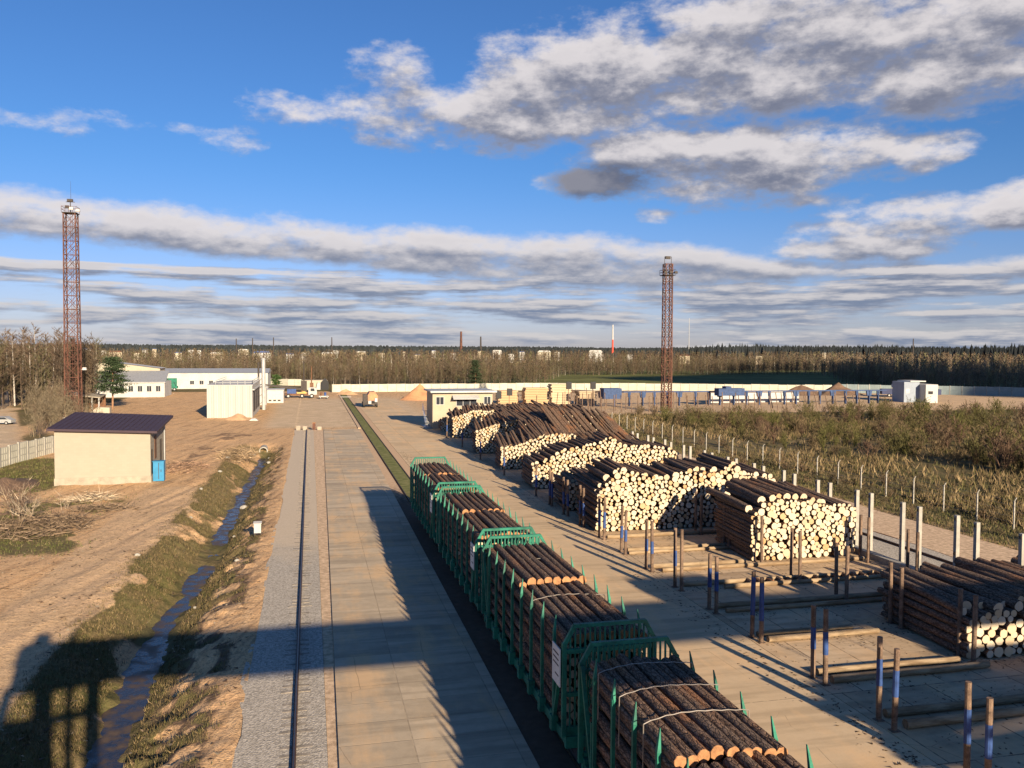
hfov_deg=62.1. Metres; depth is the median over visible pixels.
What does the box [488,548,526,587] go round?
log
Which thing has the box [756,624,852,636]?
bearer log
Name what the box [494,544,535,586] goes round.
log
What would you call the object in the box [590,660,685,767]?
log
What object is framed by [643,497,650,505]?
log
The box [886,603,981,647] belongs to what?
log
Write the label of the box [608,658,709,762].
log
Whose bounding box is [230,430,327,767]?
gravel bed
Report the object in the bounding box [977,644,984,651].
log
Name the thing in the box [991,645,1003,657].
log
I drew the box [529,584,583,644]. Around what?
log
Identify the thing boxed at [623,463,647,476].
log
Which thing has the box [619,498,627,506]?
log
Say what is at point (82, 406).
bare shrub
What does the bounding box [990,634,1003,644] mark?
log
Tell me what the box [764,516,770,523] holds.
log
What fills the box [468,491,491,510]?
log
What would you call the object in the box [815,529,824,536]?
log
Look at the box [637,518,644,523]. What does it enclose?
log
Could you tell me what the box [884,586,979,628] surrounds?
log
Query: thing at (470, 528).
log
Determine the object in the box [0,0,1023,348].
sky
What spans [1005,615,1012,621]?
log
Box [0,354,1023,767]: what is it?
ground
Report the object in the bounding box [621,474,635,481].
log
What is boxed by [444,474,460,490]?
log
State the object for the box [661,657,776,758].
log
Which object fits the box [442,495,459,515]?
log
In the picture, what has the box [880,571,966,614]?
log
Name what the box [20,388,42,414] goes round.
bare shrub
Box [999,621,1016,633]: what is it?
log
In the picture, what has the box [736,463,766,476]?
log
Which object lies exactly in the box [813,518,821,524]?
log
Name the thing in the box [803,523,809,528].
log
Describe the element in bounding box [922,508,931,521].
weed clump
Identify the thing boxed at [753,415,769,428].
willow bush
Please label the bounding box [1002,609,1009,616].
log
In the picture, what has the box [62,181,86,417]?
lattice mast
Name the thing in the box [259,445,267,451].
culvert pipe
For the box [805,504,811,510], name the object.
log
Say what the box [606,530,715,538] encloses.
bearer log
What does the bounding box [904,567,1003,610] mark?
log
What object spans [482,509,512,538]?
log
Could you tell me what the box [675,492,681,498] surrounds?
log
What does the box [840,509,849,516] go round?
log
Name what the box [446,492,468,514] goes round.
log
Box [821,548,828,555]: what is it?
log
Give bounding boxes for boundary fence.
[271,379,300,385]
[332,383,831,391]
[842,384,1023,395]
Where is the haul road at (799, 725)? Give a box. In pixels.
[354,400,941,767]
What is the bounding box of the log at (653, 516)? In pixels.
[649,512,657,519]
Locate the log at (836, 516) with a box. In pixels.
[830,510,840,520]
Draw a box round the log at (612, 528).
[608,523,615,530]
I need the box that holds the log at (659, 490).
[654,488,662,493]
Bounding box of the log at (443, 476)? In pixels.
[440,474,455,490]
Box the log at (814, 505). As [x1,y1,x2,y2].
[811,503,817,508]
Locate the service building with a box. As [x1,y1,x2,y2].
[46,412,172,485]
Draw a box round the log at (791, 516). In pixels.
[786,512,795,519]
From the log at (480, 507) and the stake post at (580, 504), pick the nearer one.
the log at (480, 507)
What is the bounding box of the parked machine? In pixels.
[167,379,177,390]
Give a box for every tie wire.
[533,593,604,600]
[598,661,690,718]
[618,684,718,745]
[642,709,749,767]
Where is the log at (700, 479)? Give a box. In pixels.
[696,475,703,481]
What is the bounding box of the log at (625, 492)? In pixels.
[623,489,628,495]
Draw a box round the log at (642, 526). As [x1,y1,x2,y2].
[638,523,644,529]
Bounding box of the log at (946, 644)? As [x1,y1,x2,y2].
[881,611,970,658]
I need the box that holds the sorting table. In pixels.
[707,392,798,402]
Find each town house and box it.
[253,351,269,360]
[538,350,550,359]
[589,353,601,359]
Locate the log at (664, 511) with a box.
[658,508,667,514]
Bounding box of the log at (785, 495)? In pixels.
[741,478,790,499]
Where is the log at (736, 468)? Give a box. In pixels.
[731,465,740,472]
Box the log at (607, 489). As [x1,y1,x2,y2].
[585,477,609,491]
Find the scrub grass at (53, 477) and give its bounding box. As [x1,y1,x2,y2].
[0,457,143,557]
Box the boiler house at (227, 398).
[206,358,265,417]
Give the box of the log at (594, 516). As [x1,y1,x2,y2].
[578,504,602,521]
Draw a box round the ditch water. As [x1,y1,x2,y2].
[84,458,266,767]
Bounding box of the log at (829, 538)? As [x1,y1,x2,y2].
[824,535,832,540]
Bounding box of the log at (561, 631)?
[520,586,572,643]
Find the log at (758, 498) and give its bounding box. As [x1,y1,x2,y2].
[725,480,765,502]
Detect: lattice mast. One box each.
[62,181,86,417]
[660,256,677,411]
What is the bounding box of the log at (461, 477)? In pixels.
[458,474,475,491]
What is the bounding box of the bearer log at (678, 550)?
[628,546,729,554]
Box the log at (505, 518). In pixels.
[495,510,525,538]
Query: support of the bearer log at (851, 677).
on the yard paving
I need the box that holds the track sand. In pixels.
[339,395,360,428]
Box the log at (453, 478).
[447,473,465,490]
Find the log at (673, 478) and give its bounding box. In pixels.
[651,466,677,481]
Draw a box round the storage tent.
[302,378,328,389]
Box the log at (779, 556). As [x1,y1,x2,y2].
[773,552,783,559]
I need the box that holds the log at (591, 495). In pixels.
[578,485,601,501]
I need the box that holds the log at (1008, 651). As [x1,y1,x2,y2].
[995,644,1012,656]
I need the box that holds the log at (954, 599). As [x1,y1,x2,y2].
[885,568,971,609]
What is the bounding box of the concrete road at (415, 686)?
[324,429,539,767]
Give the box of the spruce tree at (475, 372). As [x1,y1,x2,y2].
[467,360,483,383]
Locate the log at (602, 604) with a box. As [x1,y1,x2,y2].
[573,580,637,637]
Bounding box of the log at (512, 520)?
[501,512,531,538]
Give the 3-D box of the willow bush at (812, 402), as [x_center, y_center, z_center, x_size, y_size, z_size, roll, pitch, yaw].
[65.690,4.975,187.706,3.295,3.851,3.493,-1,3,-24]
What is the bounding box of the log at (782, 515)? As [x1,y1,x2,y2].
[777,511,785,519]
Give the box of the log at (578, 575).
[539,542,586,583]
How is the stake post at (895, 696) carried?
on the yard paving
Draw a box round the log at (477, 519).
[469,512,496,540]
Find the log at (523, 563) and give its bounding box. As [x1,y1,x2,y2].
[504,545,543,585]
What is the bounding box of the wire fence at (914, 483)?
[612,412,1023,529]
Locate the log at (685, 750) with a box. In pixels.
[600,660,698,766]
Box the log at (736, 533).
[715,521,756,544]
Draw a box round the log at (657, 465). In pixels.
[652,461,678,477]
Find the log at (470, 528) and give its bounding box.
[458,513,482,541]
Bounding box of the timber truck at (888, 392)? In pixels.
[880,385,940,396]
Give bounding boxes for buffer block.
[312,422,315,429]
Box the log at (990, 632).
[984,628,995,637]
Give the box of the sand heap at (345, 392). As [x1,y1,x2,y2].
[335,389,359,394]
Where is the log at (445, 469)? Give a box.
[437,462,451,474]
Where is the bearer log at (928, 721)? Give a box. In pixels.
[902,706,1023,728]
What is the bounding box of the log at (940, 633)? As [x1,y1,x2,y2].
[882,603,970,651]
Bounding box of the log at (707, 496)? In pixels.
[703,493,710,499]
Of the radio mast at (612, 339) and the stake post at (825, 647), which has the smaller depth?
the stake post at (825, 647)
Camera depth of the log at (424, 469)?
65.87 m
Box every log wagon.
[410,456,480,543]
[436,485,538,610]
[481,533,656,757]
[577,636,813,767]
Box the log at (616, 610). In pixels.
[584,584,646,637]
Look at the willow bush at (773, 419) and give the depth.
149.40 m
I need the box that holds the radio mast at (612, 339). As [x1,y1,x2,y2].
[612,325,613,352]
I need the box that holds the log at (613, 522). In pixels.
[608,520,616,525]
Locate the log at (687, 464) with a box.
[668,457,698,470]
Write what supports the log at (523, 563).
on the logs at (526, 431)
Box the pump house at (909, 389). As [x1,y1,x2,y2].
[892,380,937,402]
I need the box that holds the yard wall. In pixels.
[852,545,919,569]
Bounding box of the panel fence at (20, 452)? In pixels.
[0,436,53,467]
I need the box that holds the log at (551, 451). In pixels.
[541,445,558,455]
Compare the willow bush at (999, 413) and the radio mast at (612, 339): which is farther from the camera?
the radio mast at (612, 339)
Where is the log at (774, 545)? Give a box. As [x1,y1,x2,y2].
[770,541,777,548]
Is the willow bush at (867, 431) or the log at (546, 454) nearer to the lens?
the log at (546, 454)
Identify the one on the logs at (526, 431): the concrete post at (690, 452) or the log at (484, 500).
the log at (484, 500)
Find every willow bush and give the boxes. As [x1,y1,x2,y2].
[635,404,643,415]
[649,403,658,415]
[657,406,672,421]
[667,406,678,419]
[674,407,683,422]
[682,404,691,412]
[685,413,692,426]
[691,405,704,423]
[696,414,708,428]
[699,412,717,429]
[703,406,720,423]
[714,412,723,423]
[718,418,732,431]
[722,405,734,418]
[724,408,738,422]
[727,409,737,424]
[734,410,747,423]
[734,421,748,436]
[735,403,742,414]
[735,411,746,426]
[742,401,752,415]
[749,411,756,422]
[752,424,765,440]
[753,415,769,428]
[759,421,773,436]
[763,422,780,443]
[764,409,777,422]
[764,411,781,429]
[780,432,789,448]
[781,404,791,415]
[784,412,799,430]
[788,412,805,432]
[792,401,809,418]
[796,423,805,435]
[805,399,815,412]
[806,411,824,426]
[808,428,818,443]
[809,438,816,450]
[812,419,826,430]
[812,425,832,449]
[821,419,835,435]
[823,424,834,435]
[824,412,835,422]
[825,399,835,413]
[829,403,841,415]
[829,444,836,454]
[830,416,848,436]
[830,435,839,447]
[836,410,853,424]
[840,429,853,445]
[841,444,852,457]
[842,406,860,421]
[846,399,861,412]
[847,425,861,439]
[848,418,860,434]
[848,428,862,446]
[850,410,865,425]
[853,403,866,414]
[856,401,867,412]
[858,438,878,457]
[861,424,873,440]
[865,404,877,419]
[867,398,876,417]
[868,420,880,433]
[869,404,880,420]
[869,439,883,455]
[876,404,897,420]
[877,436,889,453]
[878,420,887,435]
[879,419,891,436]
[880,400,891,411]
[880,431,892,448]
[881,430,905,456]
[885,412,898,427]
[887,417,910,434]
[888,417,912,450]
[891,430,915,451]
[892,402,906,416]
[893,408,910,425]
[897,423,933,455]
[897,430,921,453]
[899,402,918,421]
[899,413,918,430]
[906,396,922,414]
[907,407,925,423]
[908,430,929,456]
[915,395,932,418]
[915,420,939,442]
[920,410,937,424]
[926,409,952,442]
[928,412,947,439]
[928,430,948,455]
[931,401,952,417]
[935,410,958,432]
[935,425,958,450]
[936,423,958,447]
[937,400,956,420]
[946,446,964,462]
[947,418,968,444]
[949,407,966,429]
[951,415,967,441]
[957,400,975,419]
[957,402,976,421]
[957,408,970,427]
[959,427,989,462]
[962,429,997,463]
[966,416,987,436]
[968,448,983,463]
[970,401,985,423]
[970,417,998,448]
[970,442,992,466]
[972,403,998,425]
[981,421,1001,450]
[981,431,1019,468]
[984,428,1021,472]
[987,396,1001,416]
[987,446,1006,465]
[988,413,1013,430]
[990,410,1010,434]
[991,405,1006,421]
[1000,401,1017,419]
[1000,425,1022,441]
[1003,430,1022,463]
[1005,406,1023,434]
[1012,446,1023,471]
[1013,404,1023,420]
[1014,427,1023,444]
[1015,407,1023,422]
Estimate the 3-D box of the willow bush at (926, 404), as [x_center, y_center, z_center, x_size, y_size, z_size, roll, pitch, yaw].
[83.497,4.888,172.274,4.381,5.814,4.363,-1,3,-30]
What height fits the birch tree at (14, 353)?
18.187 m
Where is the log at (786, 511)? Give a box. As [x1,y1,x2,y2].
[779,508,790,514]
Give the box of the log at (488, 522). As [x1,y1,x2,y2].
[475,511,502,538]
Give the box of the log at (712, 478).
[705,474,715,481]
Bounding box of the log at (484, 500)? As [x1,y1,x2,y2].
[475,492,499,511]
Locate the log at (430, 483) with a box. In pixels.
[424,475,438,492]
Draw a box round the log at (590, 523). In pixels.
[576,510,597,529]
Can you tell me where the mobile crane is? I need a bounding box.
[265,384,316,397]
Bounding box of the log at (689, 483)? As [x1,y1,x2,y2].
[686,480,692,486]
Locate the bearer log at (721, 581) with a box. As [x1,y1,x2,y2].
[683,568,899,586]
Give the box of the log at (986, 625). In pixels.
[979,619,990,629]
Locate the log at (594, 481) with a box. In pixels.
[583,473,601,487]
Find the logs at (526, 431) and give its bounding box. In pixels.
[414,400,1023,767]
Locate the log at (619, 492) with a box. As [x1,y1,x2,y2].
[615,490,622,495]
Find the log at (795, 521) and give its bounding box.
[789,518,798,525]
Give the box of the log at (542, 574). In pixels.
[510,545,551,583]
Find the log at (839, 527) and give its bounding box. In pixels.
[831,524,843,531]
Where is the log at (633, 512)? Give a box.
[629,509,636,515]
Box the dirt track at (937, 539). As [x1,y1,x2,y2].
[677,453,1017,561]
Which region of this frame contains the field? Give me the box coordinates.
[424,371,1022,387]
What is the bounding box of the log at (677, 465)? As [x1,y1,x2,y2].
[663,457,691,473]
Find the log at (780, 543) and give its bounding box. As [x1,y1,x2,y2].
[776,540,783,546]
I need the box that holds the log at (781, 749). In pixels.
[669,654,787,758]
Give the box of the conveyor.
[598,390,885,405]
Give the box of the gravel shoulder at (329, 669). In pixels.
[314,430,338,767]
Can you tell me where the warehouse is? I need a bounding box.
[165,368,270,388]
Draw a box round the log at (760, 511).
[745,502,764,515]
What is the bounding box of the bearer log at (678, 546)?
[627,543,733,551]
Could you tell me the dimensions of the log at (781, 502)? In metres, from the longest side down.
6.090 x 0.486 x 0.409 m
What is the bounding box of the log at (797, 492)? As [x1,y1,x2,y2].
[757,476,806,498]
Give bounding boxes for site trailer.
[319,392,328,398]
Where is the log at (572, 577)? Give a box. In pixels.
[533,543,577,583]
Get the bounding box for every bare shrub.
[0,477,33,514]
[0,479,43,519]
[1,478,19,498]
[2,481,31,505]
[8,492,42,522]
[16,384,37,414]
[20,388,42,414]
[23,408,40,436]
[26,393,48,431]
[29,375,43,410]
[30,379,49,411]
[31,384,46,416]
[36,413,44,437]
[37,395,64,427]
[39,392,59,425]
[43,404,50,427]
[45,398,57,425]
[47,378,61,401]
[47,389,60,412]
[47,406,60,424]
[49,397,71,422]
[51,376,63,400]
[54,381,70,415]
[54,390,62,416]
[56,492,78,509]
[58,386,73,416]
[67,385,83,410]
[72,394,84,411]
[75,400,84,411]
[77,381,95,408]
[79,379,91,407]
[87,392,106,412]
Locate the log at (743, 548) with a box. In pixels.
[716,532,758,556]
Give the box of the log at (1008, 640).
[1002,635,1013,645]
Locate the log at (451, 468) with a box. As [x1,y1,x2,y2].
[444,463,458,474]
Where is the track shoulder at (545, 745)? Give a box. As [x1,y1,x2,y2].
[359,429,576,767]
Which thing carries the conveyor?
on the ground at (188, 426)
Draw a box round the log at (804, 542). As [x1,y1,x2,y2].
[802,539,807,545]
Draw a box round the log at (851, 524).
[847,521,854,527]
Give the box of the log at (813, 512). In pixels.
[809,509,816,514]
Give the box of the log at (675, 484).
[672,481,678,486]
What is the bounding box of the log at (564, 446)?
[555,441,573,450]
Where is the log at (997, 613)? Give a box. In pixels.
[982,607,1001,617]
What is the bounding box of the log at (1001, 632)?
[995,627,1006,637]
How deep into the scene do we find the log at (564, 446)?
87.13 m
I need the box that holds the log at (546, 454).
[538,449,554,459]
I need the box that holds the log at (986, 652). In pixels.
[980,648,992,657]
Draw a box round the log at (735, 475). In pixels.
[728,472,738,477]
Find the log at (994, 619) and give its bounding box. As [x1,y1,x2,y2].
[989,614,997,622]
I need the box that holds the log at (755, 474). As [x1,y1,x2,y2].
[740,467,758,476]
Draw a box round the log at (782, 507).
[778,505,785,510]
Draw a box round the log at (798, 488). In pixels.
[784,481,825,502]
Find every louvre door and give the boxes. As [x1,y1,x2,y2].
[253,390,254,411]
[257,387,258,407]
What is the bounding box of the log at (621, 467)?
[604,457,626,471]
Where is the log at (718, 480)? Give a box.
[715,477,721,482]
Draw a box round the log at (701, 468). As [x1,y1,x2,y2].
[676,458,704,470]
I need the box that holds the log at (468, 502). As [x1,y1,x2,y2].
[458,493,480,511]
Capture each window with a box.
[137,386,142,391]
[147,386,151,391]
[156,386,160,391]
[436,397,443,404]
[456,399,476,405]
[484,396,490,404]
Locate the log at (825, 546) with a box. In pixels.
[821,544,828,549]
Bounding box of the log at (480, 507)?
[463,492,485,512]
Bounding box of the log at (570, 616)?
[539,584,593,640]
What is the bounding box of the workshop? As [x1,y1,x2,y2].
[96,371,170,397]
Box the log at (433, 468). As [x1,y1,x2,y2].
[427,462,441,474]
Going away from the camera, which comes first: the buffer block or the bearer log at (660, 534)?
the bearer log at (660, 534)
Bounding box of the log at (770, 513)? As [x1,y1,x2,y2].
[730,495,773,517]
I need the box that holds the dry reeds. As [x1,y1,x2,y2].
[597,410,1023,528]
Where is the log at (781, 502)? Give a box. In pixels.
[776,497,783,504]
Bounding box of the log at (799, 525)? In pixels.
[794,523,802,528]
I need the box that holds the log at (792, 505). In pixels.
[788,502,795,507]
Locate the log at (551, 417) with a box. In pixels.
[542,405,568,438]
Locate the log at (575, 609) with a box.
[547,582,606,640]
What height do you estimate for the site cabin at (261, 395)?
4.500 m
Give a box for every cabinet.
[152,460,165,480]
[496,391,501,403]
[507,388,511,401]
[566,382,571,403]
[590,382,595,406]
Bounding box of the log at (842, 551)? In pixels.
[839,549,845,554]
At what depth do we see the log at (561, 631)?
30.24 m
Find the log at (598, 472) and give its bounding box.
[585,464,609,480]
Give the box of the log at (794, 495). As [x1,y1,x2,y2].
[749,477,797,499]
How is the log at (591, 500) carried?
on the logs at (526, 431)
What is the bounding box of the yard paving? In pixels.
[434,429,1023,767]
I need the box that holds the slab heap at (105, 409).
[91,407,110,412]
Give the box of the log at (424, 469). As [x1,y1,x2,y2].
[418,463,430,475]
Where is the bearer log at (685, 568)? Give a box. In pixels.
[661,556,865,571]
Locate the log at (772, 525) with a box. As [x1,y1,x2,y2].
[767,521,777,529]
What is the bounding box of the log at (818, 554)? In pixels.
[812,551,820,557]
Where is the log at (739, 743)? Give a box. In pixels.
[642,657,752,757]
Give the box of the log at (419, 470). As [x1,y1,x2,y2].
[414,464,425,475]
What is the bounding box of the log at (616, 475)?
[594,464,620,478]
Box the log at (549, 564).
[524,543,570,583]
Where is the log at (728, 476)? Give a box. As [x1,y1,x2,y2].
[723,474,731,479]
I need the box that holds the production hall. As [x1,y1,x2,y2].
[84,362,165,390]
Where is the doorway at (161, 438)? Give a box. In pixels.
[160,438,161,459]
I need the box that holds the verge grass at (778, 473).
[620,425,1022,549]
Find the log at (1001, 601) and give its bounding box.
[919,565,1005,606]
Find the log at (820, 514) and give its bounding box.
[815,511,824,518]
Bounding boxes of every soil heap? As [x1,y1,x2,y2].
[224,413,249,420]
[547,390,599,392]
[786,385,817,395]
[821,382,862,395]
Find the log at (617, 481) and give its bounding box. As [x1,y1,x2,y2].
[610,476,619,484]
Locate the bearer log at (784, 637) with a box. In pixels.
[766,628,879,641]
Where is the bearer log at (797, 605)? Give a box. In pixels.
[725,597,882,612]
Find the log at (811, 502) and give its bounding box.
[804,498,813,504]
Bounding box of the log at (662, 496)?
[659,493,665,499]
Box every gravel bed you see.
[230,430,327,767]
[852,528,952,566]
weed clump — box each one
[728,450,736,460]
[750,454,761,462]
[766,455,776,465]
[773,448,782,459]
[780,457,788,468]
[798,460,805,471]
[809,468,820,478]
[827,470,836,481]
[838,482,847,492]
[871,486,880,498]
[889,480,901,493]
[897,475,907,488]
[907,507,915,517]
[909,481,920,491]
[915,483,925,493]
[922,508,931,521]
[935,483,945,495]
[971,502,991,517]
[971,516,985,533]
[974,505,993,519]
[986,510,1000,524]
[994,505,1011,521]
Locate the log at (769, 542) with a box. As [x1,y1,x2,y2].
[765,540,772,545]
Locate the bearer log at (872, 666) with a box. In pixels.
[816,656,960,674]
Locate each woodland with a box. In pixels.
[0,331,108,408]
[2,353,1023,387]
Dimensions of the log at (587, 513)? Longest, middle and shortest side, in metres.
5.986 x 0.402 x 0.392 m
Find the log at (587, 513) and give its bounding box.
[585,511,602,526]
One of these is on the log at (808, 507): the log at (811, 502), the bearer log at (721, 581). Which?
the log at (811, 502)
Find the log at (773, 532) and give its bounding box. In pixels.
[768,527,776,535]
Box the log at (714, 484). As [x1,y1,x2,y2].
[708,480,716,486]
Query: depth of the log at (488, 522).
45.84 m
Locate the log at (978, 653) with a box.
[885,611,980,657]
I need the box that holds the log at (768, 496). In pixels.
[730,478,775,501]
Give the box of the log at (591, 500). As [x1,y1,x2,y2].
[578,491,601,506]
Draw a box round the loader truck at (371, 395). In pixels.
[362,391,377,406]
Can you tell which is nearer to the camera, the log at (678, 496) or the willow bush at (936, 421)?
the log at (678, 496)
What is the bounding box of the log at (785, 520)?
[777,517,788,522]
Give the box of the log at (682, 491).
[678,488,685,494]
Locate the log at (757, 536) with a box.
[721,519,759,539]
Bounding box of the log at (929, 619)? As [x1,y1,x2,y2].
[882,595,971,641]
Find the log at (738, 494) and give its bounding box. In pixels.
[725,487,765,507]
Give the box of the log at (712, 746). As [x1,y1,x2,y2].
[616,653,723,760]
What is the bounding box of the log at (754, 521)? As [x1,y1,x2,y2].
[717,505,757,524]
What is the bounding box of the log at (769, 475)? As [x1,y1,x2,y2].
[738,462,771,477]
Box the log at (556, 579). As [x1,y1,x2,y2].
[517,544,560,584]
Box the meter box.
[253,521,261,536]
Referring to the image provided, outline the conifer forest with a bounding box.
[0,343,1023,360]
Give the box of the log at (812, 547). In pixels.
[808,543,815,549]
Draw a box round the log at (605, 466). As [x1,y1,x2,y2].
[591,458,617,473]
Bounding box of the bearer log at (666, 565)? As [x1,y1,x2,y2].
[654,559,745,568]
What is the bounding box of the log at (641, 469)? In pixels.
[629,463,658,479]
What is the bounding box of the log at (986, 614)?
[970,606,990,619]
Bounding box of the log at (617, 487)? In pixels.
[598,477,620,490]
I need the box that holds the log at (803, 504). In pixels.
[797,499,806,507]
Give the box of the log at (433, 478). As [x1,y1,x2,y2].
[429,473,442,491]
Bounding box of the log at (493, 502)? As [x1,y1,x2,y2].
[481,492,504,512]
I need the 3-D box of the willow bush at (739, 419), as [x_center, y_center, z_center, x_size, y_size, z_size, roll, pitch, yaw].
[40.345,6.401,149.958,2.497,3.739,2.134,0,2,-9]
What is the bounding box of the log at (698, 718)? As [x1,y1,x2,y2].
[631,655,739,758]
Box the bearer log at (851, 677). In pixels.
[829,660,990,682]
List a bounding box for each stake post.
[446,417,447,436]
[503,447,504,475]
[535,464,537,495]
[548,468,550,504]
[551,472,552,506]
[562,477,565,514]
[566,480,569,515]
[578,485,581,525]
[581,488,585,527]
[597,496,601,537]
[601,497,606,539]
[618,505,623,551]
[623,510,627,554]
[644,519,648,568]
[649,521,654,572]
[671,528,678,587]
[678,529,684,591]
[694,491,697,530]
[698,495,703,534]
[705,553,712,609]
[712,556,719,614]
[723,502,725,542]
[748,571,756,637]
[751,514,756,561]
[757,577,765,643]
[760,516,763,561]
[789,528,793,574]
[798,531,801,578]
[808,604,817,678]
[820,608,830,685]
[834,543,837,594]
[844,545,849,599]
[858,515,862,555]
[865,517,870,563]
[872,636,884,721]
[886,562,894,623]
[888,648,900,732]
[896,567,905,629]
[906,529,909,567]
[915,532,919,571]
[953,588,963,656]
[963,681,971,767]
[968,594,977,661]
[984,697,993,767]
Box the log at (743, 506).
[706,488,752,512]
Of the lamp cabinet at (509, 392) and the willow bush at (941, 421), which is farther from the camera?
the lamp cabinet at (509, 392)
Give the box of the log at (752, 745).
[650,657,761,753]
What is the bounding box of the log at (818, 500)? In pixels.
[777,481,821,502]
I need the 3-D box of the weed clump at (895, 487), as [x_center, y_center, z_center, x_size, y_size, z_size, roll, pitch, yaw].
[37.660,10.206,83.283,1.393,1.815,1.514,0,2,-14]
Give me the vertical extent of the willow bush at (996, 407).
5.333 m
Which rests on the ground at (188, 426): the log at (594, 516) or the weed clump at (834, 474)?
the weed clump at (834, 474)
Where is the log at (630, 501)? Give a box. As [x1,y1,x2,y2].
[627,498,633,504]
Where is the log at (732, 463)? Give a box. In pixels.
[702,452,735,465]
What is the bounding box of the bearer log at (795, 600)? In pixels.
[718,592,882,607]
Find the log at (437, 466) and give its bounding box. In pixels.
[432,462,446,474]
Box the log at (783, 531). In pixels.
[777,527,786,534]
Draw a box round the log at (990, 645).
[982,640,994,649]
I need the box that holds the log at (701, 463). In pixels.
[683,457,716,471]
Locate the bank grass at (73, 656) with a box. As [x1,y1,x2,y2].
[0,443,283,767]
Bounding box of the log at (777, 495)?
[735,478,781,498]
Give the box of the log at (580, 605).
[558,584,616,639]
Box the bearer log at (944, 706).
[882,693,1023,717]
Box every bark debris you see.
[404,450,924,767]
[463,442,1023,767]
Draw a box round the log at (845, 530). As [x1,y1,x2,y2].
[839,526,848,533]
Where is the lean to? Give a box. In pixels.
[61,391,105,408]
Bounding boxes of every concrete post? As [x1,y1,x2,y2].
[682,445,684,459]
[688,446,691,458]
[781,470,785,481]
[792,473,796,485]
[815,480,819,492]
[827,482,831,496]
[853,490,859,545]
[868,493,873,550]
[899,502,905,561]
[915,506,922,566]
[953,515,959,565]
[973,522,979,560]
[1018,533,1023,565]
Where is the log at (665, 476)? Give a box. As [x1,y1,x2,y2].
[639,463,669,479]
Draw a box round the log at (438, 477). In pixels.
[433,472,450,490]
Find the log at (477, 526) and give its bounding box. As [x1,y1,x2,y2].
[464,512,489,540]
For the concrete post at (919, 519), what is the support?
on the ground at (188, 426)
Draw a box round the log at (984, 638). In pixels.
[977,634,989,643]
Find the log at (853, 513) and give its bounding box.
[850,511,856,516]
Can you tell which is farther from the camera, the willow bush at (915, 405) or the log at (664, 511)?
the willow bush at (915, 405)
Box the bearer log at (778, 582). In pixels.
[724,574,882,587]
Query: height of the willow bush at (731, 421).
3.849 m
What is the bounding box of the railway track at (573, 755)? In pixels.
[342,395,580,767]
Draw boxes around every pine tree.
[90,356,134,408]
[269,374,283,387]
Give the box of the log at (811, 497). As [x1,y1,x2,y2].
[806,494,814,501]
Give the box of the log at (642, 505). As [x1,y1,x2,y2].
[638,502,645,508]
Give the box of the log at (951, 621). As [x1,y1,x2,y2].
[877,587,971,632]
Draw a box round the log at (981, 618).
[893,582,985,622]
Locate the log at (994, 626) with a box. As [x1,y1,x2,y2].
[990,622,998,629]
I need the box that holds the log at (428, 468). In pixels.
[423,463,434,473]
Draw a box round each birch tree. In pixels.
[0,328,16,400]
[0,329,25,405]
[15,326,30,397]
[16,334,40,382]
[25,324,48,389]
[40,332,50,360]
[45,326,66,374]
[45,343,61,385]
[54,329,69,377]
[74,342,87,375]
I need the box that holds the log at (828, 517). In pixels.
[823,514,831,520]
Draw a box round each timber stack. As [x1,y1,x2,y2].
[495,390,518,403]
[521,387,548,403]
[547,384,570,403]
[575,390,597,403]
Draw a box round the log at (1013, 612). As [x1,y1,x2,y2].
[1003,606,1016,616]
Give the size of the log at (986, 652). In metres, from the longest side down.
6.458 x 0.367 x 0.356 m
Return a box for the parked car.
[0,416,15,424]
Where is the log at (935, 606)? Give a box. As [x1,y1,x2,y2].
[883,581,971,625]
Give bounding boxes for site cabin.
[260,386,267,404]
[267,388,284,402]
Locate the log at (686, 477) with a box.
[682,474,689,480]
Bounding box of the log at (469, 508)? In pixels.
[452,493,475,513]
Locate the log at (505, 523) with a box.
[489,510,519,534]
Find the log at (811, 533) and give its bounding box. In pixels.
[808,531,814,536]
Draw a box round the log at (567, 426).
[552,408,576,436]
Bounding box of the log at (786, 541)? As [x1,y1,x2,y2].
[782,538,789,545]
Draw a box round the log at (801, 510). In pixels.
[796,506,805,513]
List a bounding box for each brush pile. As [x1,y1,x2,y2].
[0,477,40,494]
[0,502,101,541]
[51,483,123,503]
[63,497,141,512]
[165,455,215,473]
[209,441,262,463]
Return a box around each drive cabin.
[600,388,621,398]
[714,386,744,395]
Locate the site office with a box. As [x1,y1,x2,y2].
[422,388,496,428]
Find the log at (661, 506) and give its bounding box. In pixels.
[655,503,664,509]
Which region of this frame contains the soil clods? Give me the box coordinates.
[0,446,281,767]
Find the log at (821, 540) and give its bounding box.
[816,535,826,544]
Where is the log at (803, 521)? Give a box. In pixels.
[799,519,806,524]
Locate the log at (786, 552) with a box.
[780,548,789,556]
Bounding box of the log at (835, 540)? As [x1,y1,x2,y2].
[831,536,838,543]
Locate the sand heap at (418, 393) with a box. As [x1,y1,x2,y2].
[400,384,426,400]
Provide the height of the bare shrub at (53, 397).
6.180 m
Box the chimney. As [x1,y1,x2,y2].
[460,331,461,350]
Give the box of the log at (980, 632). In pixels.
[971,627,983,636]
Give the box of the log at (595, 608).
[564,582,627,638]
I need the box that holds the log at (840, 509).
[835,506,844,513]
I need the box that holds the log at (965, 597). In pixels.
[894,568,982,608]
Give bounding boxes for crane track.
[277,430,312,767]
[862,532,952,564]
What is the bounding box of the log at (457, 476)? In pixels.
[453,474,471,491]
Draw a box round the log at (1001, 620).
[997,616,1005,624]
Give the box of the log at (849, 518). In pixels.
[846,515,852,521]
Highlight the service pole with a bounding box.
[301,362,306,391]
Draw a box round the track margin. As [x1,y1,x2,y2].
[347,395,414,483]

